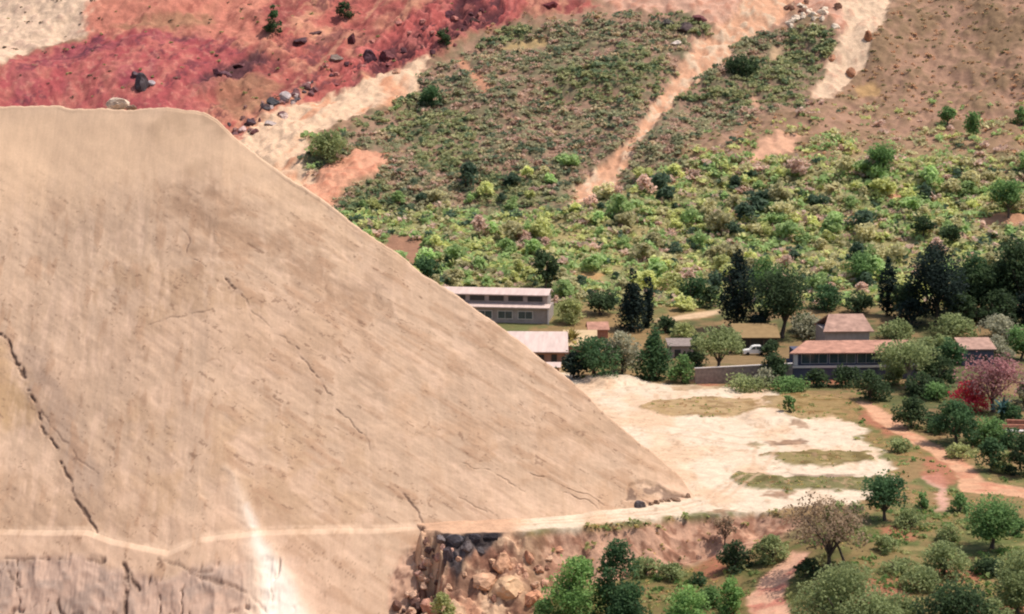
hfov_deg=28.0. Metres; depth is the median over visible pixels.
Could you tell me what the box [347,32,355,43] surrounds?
boulder
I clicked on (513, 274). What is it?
hillside shrub
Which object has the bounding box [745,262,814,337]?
broadleaf tree
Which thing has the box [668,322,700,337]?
shrub
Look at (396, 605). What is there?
boulder
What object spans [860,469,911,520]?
broadleaf tree
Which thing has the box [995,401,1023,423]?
shrub
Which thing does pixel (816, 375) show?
shrub
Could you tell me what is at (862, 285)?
hillside shrub
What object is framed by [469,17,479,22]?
boulder
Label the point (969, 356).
window
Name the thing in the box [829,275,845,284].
hillside shrub
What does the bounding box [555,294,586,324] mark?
broadleaf tree
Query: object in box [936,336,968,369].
broadleaf tree
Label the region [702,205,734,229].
hillside shrub
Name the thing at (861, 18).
sand slide terrain
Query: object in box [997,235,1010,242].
hillside shrub
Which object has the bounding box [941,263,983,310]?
broadleaf tree
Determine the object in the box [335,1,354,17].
shrub
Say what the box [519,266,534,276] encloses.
hillside shrub
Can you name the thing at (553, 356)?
door
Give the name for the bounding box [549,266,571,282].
hillside shrub
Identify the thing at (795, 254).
hillside shrub
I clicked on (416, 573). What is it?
boulder
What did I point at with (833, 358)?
window
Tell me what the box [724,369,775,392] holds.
shrub
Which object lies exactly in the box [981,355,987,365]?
door
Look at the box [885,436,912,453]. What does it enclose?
shrub
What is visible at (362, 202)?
hillside shrub
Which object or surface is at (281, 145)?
pale hill scar
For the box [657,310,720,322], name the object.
footpath
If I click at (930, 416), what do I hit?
shrub
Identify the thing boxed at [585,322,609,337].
brick hut
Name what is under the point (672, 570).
shrub
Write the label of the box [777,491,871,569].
sparse tree
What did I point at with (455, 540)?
rock outcrop
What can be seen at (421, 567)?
boulder
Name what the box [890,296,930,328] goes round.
shrub
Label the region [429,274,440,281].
hillside shrub
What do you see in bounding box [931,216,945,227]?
hillside shrub
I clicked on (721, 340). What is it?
broadleaf tree
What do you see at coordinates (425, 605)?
boulder
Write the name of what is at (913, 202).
hillside shrub
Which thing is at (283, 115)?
boulder
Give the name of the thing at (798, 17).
boulder
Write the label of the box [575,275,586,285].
hillside shrub
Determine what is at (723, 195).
hillside shrub
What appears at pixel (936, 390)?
shrub
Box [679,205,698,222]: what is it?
hillside shrub
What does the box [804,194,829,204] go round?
hillside shrub
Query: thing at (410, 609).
boulder
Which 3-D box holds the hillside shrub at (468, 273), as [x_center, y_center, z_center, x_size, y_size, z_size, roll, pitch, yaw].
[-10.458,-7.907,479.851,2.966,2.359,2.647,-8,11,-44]
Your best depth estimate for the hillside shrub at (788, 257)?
485.62 m
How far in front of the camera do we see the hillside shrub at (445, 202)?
529.25 m
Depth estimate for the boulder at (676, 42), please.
611.38 m
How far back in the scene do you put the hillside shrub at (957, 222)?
505.92 m
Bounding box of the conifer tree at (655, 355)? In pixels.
[630,327,674,381]
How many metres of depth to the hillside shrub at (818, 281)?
468.05 m
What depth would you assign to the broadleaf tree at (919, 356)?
368.23 m
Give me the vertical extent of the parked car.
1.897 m
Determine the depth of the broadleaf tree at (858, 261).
476.13 m
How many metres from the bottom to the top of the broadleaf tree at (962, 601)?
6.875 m
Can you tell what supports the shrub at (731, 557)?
on the ground at (940, 481)
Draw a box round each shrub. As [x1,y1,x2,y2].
[262,4,281,32]
[308,129,350,162]
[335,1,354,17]
[358,199,368,206]
[362,229,371,234]
[366,197,381,208]
[390,190,406,202]
[394,250,409,262]
[413,246,436,264]
[415,192,426,201]
[415,253,439,277]
[418,84,444,106]
[419,235,431,246]
[424,188,447,201]
[425,202,433,210]
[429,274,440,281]
[430,234,444,247]
[430,591,455,613]
[433,252,442,259]
[435,26,451,45]
[440,199,451,207]
[442,243,469,260]
[445,266,465,282]
[455,260,470,267]
[459,161,479,185]
[463,194,474,203]
[464,269,472,276]
[470,213,491,234]
[472,255,485,271]
[476,180,494,195]
[485,221,502,233]
[492,233,500,240]
[497,193,506,201]
[498,220,523,239]
[499,238,517,253]
[502,172,520,186]
[502,196,516,210]
[502,280,513,287]
[508,258,525,272]
[510,271,518,279]
[516,229,531,241]
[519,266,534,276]
[520,165,533,175]
[523,222,531,229]
[524,190,534,198]
[524,238,543,251]
[528,185,539,191]
[528,215,553,240]
[532,597,562,613]
[536,166,549,174]
[541,236,549,245]
[544,172,557,183]
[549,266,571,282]
[551,275,581,293]
[551,279,578,298]
[553,153,581,165]
[561,351,588,377]
[569,202,581,211]
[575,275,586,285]
[581,253,589,260]
[581,254,603,270]
[583,194,597,207]
[591,182,615,201]
[591,210,605,222]
[594,225,608,234]
[597,202,606,209]
[601,244,608,248]
[604,193,635,216]
[604,579,652,613]
[611,184,622,193]
[612,271,619,277]
[613,209,640,225]
[613,277,630,290]
[616,235,631,246]
[626,242,661,260]
[629,556,663,579]
[630,270,642,286]
[631,166,654,178]
[632,182,651,192]
[632,235,641,243]
[635,269,658,287]
[636,173,656,194]
[640,257,667,278]
[643,231,665,247]
[644,255,670,268]
[645,240,658,253]
[648,314,676,333]
[650,171,671,189]
[652,221,662,225]
[655,185,675,199]
[655,561,688,581]
[656,206,668,211]
[656,271,684,293]
[658,253,674,271]
[661,584,714,613]
[666,218,682,230]
[666,246,678,253]
[666,354,694,383]
[667,163,684,176]
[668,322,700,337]
[671,202,677,208]
[673,265,682,271]
[673,292,698,310]
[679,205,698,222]
[681,244,690,251]
[682,334,710,366]
[684,270,693,277]
[688,168,699,178]
[688,571,706,584]
[689,229,708,244]
[695,223,707,231]
[697,583,724,608]
[698,197,717,216]
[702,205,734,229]
[703,244,719,257]
[705,269,721,285]
[713,253,729,266]
[714,242,747,258]
[715,539,755,574]
[716,575,744,613]
[718,263,734,276]
[719,53,761,75]
[721,192,728,199]
[724,194,743,207]
[724,219,744,233]
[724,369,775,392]
[725,328,745,353]
[729,175,741,187]
[730,157,738,162]
[733,201,760,221]
[741,248,759,261]
[742,190,753,199]
[745,257,761,275]
[746,195,768,212]
[746,314,766,322]
[748,309,772,322]
[750,189,773,198]
[751,180,765,189]
[752,224,763,234]
[752,367,780,387]
[752,534,791,564]
[759,339,780,355]
[760,223,773,235]
[760,352,790,379]
[762,255,774,261]
[765,212,787,222]
[765,372,810,393]
[766,179,792,202]
[768,200,793,213]
[770,166,785,177]
[773,219,803,240]
[776,254,793,266]
[782,395,795,412]
[783,153,810,175]
[789,250,801,259]
[790,311,818,331]
[791,217,802,222]
[793,229,813,243]
[793,557,823,578]
[794,188,805,195]
[801,274,828,289]
[802,368,830,387]
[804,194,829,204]
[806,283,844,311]
[807,214,820,226]
[807,256,819,262]
[809,205,821,213]
[812,237,827,248]
[816,271,826,277]
[819,229,831,238]
[820,257,836,270]
[821,212,842,233]
[827,211,843,222]
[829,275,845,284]
[830,363,861,387]
[832,155,853,175]
[841,259,852,269]
[841,290,875,312]
[843,231,850,240]
[844,195,859,207]
[845,241,866,259]
[846,209,876,226]
[846,590,904,613]
[850,369,893,401]
[851,159,871,174]
[853,221,875,241]
[855,271,877,286]
[855,281,869,293]
[857,155,875,176]
[858,185,870,195]
[858,255,886,275]
[861,244,880,258]
[866,163,890,179]
[868,177,897,196]
[872,248,887,258]
[873,245,886,250]
[873,532,899,554]
[874,316,914,339]
[877,555,922,576]
[879,361,906,383]
[885,240,907,261]
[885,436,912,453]
[886,199,895,205]
[889,590,921,613]
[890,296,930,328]
[892,508,929,529]
[896,564,941,593]
[898,196,924,209]
[899,186,916,197]
[901,371,940,396]
[909,212,937,236]
[913,346,959,384]
[914,182,935,201]
[914,490,929,508]
[916,206,929,215]
[916,336,943,366]
[919,164,944,184]
[919,540,972,581]
[920,380,955,400]
[923,412,951,434]
[924,312,980,340]
[926,235,948,243]
[929,236,948,252]
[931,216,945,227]
[931,523,961,543]
[933,333,955,349]
[937,106,957,124]
[937,224,963,241]
[938,220,952,231]
[939,292,979,319]
[940,178,961,195]
[942,174,952,179]
[944,442,971,458]
[946,380,991,412]
[947,492,970,512]
[950,215,965,228]
[956,180,979,197]
[960,169,980,185]
[960,203,969,209]
[962,110,982,134]
[963,415,1012,442]
[965,198,982,208]
[966,552,1004,577]
[973,288,1020,324]
[977,170,996,178]
[977,313,1022,340]
[977,597,1016,613]
[979,185,988,192]
[980,206,987,213]
[984,250,1007,268]
[990,334,1015,362]
[990,450,1013,472]
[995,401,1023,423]
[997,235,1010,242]
[999,427,1021,449]
[1000,174,1008,180]
[1009,106,1023,124]
[1010,193,1023,209]
[1010,378,1023,410]
[1011,517,1023,535]
[1012,289,1023,325]
[1018,151,1023,167]
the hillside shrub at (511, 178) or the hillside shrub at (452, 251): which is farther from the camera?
the hillside shrub at (511, 178)
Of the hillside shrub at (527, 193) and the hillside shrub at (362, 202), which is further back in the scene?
the hillside shrub at (527, 193)
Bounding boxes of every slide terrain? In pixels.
[569,0,793,204]
[812,0,892,98]
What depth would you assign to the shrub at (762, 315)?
429.95 m
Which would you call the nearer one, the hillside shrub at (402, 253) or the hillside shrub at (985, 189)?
the hillside shrub at (402, 253)
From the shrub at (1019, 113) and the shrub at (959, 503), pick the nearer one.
the shrub at (959, 503)
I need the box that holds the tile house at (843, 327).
[813,314,873,339]
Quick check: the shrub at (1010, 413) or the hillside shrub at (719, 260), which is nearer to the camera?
the shrub at (1010, 413)
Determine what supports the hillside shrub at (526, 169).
on the hill
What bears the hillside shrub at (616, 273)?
on the ground at (940, 481)
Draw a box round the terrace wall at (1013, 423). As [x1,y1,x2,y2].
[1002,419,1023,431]
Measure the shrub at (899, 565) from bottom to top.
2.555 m
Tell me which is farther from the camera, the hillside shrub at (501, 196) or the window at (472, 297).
the hillside shrub at (501, 196)
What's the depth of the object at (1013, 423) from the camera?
332.48 m
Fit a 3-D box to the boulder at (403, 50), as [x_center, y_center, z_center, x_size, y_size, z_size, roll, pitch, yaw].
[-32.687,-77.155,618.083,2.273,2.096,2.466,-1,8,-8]
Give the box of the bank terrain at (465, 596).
[414,516,818,613]
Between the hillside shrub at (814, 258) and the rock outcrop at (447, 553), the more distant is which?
the hillside shrub at (814, 258)
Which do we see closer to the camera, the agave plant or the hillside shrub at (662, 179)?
the agave plant
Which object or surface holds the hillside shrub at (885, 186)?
on the hill
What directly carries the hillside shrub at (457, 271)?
on the ground at (940, 481)
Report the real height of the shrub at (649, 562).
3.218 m
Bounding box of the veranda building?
[786,340,917,379]
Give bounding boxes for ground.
[417,274,1023,613]
[421,370,896,534]
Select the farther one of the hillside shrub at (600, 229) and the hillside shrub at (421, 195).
the hillside shrub at (421, 195)
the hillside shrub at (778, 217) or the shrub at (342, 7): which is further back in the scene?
the shrub at (342, 7)
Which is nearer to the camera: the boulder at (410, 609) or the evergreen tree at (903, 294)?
the boulder at (410, 609)
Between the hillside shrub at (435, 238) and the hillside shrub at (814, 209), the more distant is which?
the hillside shrub at (814, 209)
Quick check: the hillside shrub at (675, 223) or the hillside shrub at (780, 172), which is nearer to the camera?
the hillside shrub at (675, 223)
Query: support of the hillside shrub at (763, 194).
on the hill
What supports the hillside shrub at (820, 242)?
on the hill
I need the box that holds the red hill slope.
[0,0,594,139]
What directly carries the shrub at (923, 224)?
on the hill
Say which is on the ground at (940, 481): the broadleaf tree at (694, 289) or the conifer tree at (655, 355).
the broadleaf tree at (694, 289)
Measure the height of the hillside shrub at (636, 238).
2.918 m
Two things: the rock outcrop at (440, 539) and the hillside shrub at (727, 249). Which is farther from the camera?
the hillside shrub at (727, 249)
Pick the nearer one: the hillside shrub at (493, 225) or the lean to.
the lean to
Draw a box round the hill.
[0,0,1023,275]
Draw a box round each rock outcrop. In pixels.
[436,534,445,543]
[442,546,452,564]
[446,534,463,546]
[451,551,457,560]
[461,541,471,552]
[468,533,480,543]
[477,547,484,555]
[483,533,497,540]
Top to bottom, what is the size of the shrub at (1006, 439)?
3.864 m
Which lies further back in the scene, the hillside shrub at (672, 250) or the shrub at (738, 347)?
the hillside shrub at (672, 250)
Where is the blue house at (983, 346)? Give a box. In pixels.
[954,337,996,365]
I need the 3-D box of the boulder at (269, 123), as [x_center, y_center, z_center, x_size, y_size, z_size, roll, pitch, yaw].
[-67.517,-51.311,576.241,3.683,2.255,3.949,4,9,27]
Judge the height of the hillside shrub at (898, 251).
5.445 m
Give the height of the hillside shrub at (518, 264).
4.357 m
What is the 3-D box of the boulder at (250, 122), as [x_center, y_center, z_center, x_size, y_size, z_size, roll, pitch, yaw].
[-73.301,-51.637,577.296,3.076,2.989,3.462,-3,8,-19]
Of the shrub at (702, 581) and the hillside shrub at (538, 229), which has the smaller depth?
the shrub at (702, 581)
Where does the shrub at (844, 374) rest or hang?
on the ground at (940, 481)
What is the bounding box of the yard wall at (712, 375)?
[695,363,792,383]
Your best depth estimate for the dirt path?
254.20 m
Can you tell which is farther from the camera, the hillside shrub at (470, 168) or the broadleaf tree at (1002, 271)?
the hillside shrub at (470, 168)
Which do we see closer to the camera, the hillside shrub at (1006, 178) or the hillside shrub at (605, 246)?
the hillside shrub at (605, 246)
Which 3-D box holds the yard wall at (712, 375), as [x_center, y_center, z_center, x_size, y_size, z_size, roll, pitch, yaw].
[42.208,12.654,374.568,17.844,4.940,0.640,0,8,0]
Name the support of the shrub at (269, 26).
on the red hill slope
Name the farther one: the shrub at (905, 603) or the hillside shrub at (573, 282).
the hillside shrub at (573, 282)
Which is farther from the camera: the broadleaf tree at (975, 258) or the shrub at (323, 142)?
the shrub at (323, 142)
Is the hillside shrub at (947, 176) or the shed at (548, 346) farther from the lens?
the hillside shrub at (947, 176)
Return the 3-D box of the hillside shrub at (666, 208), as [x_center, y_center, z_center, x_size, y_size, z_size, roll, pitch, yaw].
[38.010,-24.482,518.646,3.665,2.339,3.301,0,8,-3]
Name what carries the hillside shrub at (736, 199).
on the hill
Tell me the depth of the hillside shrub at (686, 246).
498.78 m
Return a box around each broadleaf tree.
[529,248,561,288]
[541,553,609,613]
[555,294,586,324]
[555,335,623,377]
[582,288,620,314]
[585,537,645,613]
[599,330,641,373]
[675,275,709,300]
[690,323,744,365]
[697,286,719,307]
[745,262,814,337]
[748,255,782,292]
[779,557,896,613]
[789,315,820,338]
[841,248,877,277]
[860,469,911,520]
[865,139,899,172]
[871,337,941,387]
[890,394,930,429]
[907,572,1000,613]
[925,398,986,444]
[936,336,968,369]
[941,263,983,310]
[956,250,991,309]
[960,490,1023,548]
[973,437,1006,470]
[984,263,1016,306]
[988,177,1023,218]
[989,547,1023,613]
[1004,429,1023,477]
[1005,324,1023,358]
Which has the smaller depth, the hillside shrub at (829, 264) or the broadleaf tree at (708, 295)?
the broadleaf tree at (708, 295)
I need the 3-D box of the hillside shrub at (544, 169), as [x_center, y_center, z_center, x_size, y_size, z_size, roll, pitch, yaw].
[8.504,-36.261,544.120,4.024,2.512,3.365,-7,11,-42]
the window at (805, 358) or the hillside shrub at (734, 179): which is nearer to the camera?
the window at (805, 358)
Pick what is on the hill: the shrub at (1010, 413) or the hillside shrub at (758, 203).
the hillside shrub at (758, 203)
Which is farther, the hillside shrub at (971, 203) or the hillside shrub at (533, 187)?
the hillside shrub at (533, 187)
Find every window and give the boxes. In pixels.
[470,295,483,299]
[477,310,491,318]
[489,295,503,300]
[497,310,512,318]
[508,296,522,300]
[518,311,532,319]
[528,296,541,301]
[801,354,827,363]
[829,354,855,362]
[857,353,881,362]
[968,355,974,361]
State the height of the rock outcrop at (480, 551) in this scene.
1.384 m
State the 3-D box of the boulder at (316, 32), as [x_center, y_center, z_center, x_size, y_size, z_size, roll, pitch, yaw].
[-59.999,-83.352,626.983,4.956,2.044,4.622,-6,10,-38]
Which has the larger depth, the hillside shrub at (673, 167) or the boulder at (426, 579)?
the hillside shrub at (673, 167)
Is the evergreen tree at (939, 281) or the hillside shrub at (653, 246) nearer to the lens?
the evergreen tree at (939, 281)
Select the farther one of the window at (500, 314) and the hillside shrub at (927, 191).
the hillside shrub at (927, 191)
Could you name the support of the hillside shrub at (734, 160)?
on the hill
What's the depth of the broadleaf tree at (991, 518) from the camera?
257.71 m
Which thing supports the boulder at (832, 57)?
on the hill
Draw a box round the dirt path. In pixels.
[746,551,808,613]
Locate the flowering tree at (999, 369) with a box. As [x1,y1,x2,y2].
[953,351,1023,411]
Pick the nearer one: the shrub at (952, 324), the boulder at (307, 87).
the shrub at (952, 324)
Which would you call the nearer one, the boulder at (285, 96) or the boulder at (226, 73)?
the boulder at (285, 96)
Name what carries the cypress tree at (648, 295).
on the ground at (940, 481)
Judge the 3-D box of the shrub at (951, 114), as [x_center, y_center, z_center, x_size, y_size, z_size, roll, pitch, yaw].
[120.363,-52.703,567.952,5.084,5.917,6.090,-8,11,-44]
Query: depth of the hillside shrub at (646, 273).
466.92 m
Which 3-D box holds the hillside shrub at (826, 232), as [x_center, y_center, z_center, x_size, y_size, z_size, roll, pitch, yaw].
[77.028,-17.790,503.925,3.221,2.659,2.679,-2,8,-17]
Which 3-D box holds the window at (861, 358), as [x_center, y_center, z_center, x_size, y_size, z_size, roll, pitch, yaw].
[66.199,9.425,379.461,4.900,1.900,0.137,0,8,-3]
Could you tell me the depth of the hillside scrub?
544.14 m
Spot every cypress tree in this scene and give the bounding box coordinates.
[613,268,647,332]
[642,276,654,327]
[711,249,760,326]
[877,256,898,315]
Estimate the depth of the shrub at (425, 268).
479.32 m
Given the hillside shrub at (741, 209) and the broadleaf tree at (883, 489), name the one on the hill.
the hillside shrub at (741, 209)
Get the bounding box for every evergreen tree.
[891,279,923,319]
[904,241,969,325]
[953,259,1005,309]
[988,227,1023,307]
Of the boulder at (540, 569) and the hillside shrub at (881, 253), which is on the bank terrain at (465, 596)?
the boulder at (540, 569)
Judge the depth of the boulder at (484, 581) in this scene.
261.95 m
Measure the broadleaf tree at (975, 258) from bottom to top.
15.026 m
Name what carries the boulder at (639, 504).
on the sandy ground at (706, 456)
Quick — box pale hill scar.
[239,54,430,204]
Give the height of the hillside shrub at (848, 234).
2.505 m
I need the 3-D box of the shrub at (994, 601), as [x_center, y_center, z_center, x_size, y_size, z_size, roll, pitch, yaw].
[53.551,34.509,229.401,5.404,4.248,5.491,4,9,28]
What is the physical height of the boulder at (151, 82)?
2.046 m
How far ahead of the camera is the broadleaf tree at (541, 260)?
470.76 m
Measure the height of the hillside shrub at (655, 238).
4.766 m
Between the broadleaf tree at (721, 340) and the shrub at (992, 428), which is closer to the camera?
the shrub at (992, 428)
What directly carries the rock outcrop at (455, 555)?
on the bank terrain at (465, 596)
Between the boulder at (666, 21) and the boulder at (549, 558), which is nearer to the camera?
the boulder at (549, 558)
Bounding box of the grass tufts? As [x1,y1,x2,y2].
[548,375,1023,613]
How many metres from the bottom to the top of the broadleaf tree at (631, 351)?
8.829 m
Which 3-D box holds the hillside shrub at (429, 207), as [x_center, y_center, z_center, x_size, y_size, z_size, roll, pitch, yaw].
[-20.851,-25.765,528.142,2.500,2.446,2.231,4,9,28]
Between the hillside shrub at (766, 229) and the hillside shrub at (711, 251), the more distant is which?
the hillside shrub at (766, 229)
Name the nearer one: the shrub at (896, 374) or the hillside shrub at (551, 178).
the shrub at (896, 374)
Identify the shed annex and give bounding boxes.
[563,330,596,354]
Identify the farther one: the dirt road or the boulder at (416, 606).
the dirt road
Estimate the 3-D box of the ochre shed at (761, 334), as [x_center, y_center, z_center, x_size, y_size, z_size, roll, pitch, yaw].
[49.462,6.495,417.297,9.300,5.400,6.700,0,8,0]
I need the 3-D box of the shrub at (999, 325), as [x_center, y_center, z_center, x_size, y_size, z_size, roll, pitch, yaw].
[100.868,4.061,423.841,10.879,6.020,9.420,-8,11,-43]
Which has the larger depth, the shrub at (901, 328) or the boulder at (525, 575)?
the shrub at (901, 328)
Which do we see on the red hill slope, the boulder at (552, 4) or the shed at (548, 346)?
the boulder at (552, 4)
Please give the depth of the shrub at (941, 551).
247.26 m
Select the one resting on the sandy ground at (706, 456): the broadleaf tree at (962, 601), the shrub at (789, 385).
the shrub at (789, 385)
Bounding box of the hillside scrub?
[3,0,1023,307]
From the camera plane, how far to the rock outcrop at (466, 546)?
264.25 m
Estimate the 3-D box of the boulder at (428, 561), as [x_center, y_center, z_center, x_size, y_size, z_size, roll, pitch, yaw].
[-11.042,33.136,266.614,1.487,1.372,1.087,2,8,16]
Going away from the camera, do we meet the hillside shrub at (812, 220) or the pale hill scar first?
the hillside shrub at (812, 220)
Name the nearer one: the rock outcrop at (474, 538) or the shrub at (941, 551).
the shrub at (941, 551)
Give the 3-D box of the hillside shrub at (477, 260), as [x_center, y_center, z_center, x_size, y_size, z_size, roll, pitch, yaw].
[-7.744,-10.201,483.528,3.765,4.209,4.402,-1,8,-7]
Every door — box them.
[551,354,556,361]
[675,350,680,357]
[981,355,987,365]
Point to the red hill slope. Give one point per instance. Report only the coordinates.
(198, 85)
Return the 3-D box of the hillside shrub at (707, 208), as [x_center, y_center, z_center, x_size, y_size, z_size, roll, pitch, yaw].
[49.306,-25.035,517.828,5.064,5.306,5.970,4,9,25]
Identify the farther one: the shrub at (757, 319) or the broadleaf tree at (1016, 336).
the shrub at (757, 319)
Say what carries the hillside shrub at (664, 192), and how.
on the hill
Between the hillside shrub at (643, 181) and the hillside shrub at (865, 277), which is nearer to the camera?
the hillside shrub at (865, 277)
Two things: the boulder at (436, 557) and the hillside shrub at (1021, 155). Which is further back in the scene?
the hillside shrub at (1021, 155)
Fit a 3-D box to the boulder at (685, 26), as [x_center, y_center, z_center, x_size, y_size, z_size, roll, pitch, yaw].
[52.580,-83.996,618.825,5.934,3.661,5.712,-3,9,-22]
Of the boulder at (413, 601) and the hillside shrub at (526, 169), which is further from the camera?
the hillside shrub at (526, 169)
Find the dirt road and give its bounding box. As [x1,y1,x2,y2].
[856,401,1023,497]
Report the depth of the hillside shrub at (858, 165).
530.15 m
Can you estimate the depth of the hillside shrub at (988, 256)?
477.85 m
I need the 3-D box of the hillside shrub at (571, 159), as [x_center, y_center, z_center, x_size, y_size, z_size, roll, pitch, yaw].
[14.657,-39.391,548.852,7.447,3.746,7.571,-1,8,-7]
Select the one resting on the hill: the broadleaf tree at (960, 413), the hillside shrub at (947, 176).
the hillside shrub at (947, 176)
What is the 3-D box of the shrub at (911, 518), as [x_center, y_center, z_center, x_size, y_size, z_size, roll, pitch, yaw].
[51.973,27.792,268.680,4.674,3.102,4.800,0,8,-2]
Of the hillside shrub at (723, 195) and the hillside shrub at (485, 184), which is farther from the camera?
the hillside shrub at (485, 184)
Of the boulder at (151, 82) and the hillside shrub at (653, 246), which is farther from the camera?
the boulder at (151, 82)
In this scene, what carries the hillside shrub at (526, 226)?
on the hill
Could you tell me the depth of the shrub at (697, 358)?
392.45 m
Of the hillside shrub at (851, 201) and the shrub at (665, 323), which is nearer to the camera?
the shrub at (665, 323)
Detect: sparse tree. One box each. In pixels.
[710,515,737,546]
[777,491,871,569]
[822,500,866,561]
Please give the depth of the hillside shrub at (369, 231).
508.51 m
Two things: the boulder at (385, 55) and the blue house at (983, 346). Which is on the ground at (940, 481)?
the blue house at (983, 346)
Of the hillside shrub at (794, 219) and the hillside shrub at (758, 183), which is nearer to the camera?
the hillside shrub at (794, 219)
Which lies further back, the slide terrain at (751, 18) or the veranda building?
the slide terrain at (751, 18)
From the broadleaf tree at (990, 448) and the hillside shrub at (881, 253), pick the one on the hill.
the hillside shrub at (881, 253)
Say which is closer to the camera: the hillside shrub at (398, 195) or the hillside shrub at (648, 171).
the hillside shrub at (398, 195)
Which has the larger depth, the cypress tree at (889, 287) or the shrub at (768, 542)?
the cypress tree at (889, 287)
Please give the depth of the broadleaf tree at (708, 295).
452.74 m
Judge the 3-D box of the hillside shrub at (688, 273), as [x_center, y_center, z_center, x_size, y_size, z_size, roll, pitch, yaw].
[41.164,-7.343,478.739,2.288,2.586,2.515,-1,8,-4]
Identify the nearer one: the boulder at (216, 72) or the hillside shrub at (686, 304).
the hillside shrub at (686, 304)
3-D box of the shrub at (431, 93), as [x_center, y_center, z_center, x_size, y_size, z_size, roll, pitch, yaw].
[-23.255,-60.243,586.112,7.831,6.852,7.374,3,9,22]
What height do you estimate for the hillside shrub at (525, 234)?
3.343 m
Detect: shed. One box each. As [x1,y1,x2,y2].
[443,286,553,324]
[507,331,567,362]
[665,338,697,357]
[731,323,779,347]
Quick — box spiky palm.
[561,326,582,342]
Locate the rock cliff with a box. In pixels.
[0,105,694,613]
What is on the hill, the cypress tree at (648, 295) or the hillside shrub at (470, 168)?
the hillside shrub at (470, 168)
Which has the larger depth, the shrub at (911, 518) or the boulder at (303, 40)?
the boulder at (303, 40)
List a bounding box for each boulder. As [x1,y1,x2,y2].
[106,98,129,109]
[126,105,136,109]
[135,72,148,91]
[148,80,154,85]
[213,68,220,76]
[220,71,231,77]
[232,63,244,67]
[238,126,245,132]
[246,118,255,125]
[250,128,258,134]
[265,120,276,125]
[266,97,279,106]
[279,91,290,101]
[279,112,287,118]
[290,90,299,95]
[294,37,306,43]
[303,84,310,89]
[309,31,321,34]
[330,54,343,60]
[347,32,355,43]
[363,49,376,62]
[379,50,394,61]
[392,68,399,73]
[392,600,401,610]
[400,47,406,52]
[406,606,414,613]
[409,591,416,598]
[410,597,418,605]
[413,601,421,611]
[414,570,421,576]
[417,564,426,570]
[418,572,424,580]
[420,582,427,589]
[420,598,435,613]
[423,557,431,566]
[423,577,429,582]
[424,546,431,553]
[434,553,439,561]
[445,10,454,18]
[446,583,451,589]
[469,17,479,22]
[473,572,497,590]
[488,575,524,601]
[489,594,496,602]
[492,552,511,573]
[515,568,521,575]
[522,572,528,578]
[524,550,533,564]
[525,590,543,606]
[531,581,539,587]
[535,566,543,573]
[542,1,557,8]
[542,578,548,586]
[545,555,552,561]
[555,546,563,552]
[634,500,645,507]
[660,18,673,25]
[671,40,681,45]
[672,498,680,501]
[677,22,692,31]
[692,15,706,22]
[783,3,791,9]
[790,15,800,19]
[807,11,818,16]
[816,9,828,14]
[829,54,835,61]
[831,23,839,28]
[834,2,841,9]
[846,67,855,77]
[864,30,871,41]
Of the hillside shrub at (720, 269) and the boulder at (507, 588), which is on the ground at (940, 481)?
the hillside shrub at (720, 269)
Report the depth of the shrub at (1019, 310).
435.44 m
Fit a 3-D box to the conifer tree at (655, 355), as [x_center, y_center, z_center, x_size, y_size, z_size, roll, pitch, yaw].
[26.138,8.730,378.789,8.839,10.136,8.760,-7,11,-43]
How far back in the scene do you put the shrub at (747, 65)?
598.69 m
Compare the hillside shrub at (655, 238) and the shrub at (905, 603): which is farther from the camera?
the hillside shrub at (655, 238)
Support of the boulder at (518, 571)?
on the bank terrain at (465, 596)
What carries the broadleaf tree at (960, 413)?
on the ground at (940, 481)
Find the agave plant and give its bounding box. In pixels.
[989,396,1016,420]
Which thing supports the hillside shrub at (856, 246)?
on the hill
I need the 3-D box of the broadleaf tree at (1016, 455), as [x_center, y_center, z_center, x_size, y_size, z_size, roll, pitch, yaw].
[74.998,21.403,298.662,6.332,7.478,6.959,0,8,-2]
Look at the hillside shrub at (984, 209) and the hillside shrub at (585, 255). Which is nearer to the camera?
the hillside shrub at (585, 255)
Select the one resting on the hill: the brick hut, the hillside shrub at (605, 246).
the hillside shrub at (605, 246)
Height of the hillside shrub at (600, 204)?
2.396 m
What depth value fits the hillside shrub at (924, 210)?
512.94 m
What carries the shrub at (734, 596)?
on the ground at (940, 481)
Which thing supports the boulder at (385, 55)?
on the red hill slope
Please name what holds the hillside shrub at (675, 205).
on the hill
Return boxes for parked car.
[742,345,762,354]
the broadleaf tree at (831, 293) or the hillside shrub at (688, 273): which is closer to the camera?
the broadleaf tree at (831, 293)
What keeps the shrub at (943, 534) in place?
on the ground at (940, 481)
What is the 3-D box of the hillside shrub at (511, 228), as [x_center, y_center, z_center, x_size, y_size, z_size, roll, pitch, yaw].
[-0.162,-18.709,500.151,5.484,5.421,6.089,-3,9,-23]
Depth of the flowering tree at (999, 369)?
345.23 m
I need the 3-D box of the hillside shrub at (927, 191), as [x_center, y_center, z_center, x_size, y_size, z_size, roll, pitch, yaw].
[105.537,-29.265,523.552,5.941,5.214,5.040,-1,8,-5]
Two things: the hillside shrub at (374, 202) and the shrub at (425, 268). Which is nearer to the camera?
the shrub at (425, 268)
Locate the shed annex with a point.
(589, 333)
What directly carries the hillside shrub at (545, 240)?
on the hill
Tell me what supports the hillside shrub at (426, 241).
on the hill
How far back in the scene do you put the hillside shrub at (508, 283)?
471.77 m
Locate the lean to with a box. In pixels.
[546,362,560,370]
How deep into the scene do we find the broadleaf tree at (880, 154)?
528.37 m
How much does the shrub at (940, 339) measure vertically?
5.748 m
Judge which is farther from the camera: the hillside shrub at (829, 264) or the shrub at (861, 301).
the hillside shrub at (829, 264)
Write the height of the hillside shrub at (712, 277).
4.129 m
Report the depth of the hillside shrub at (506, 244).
493.19 m
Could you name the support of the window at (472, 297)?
in the long shed at (518, 305)

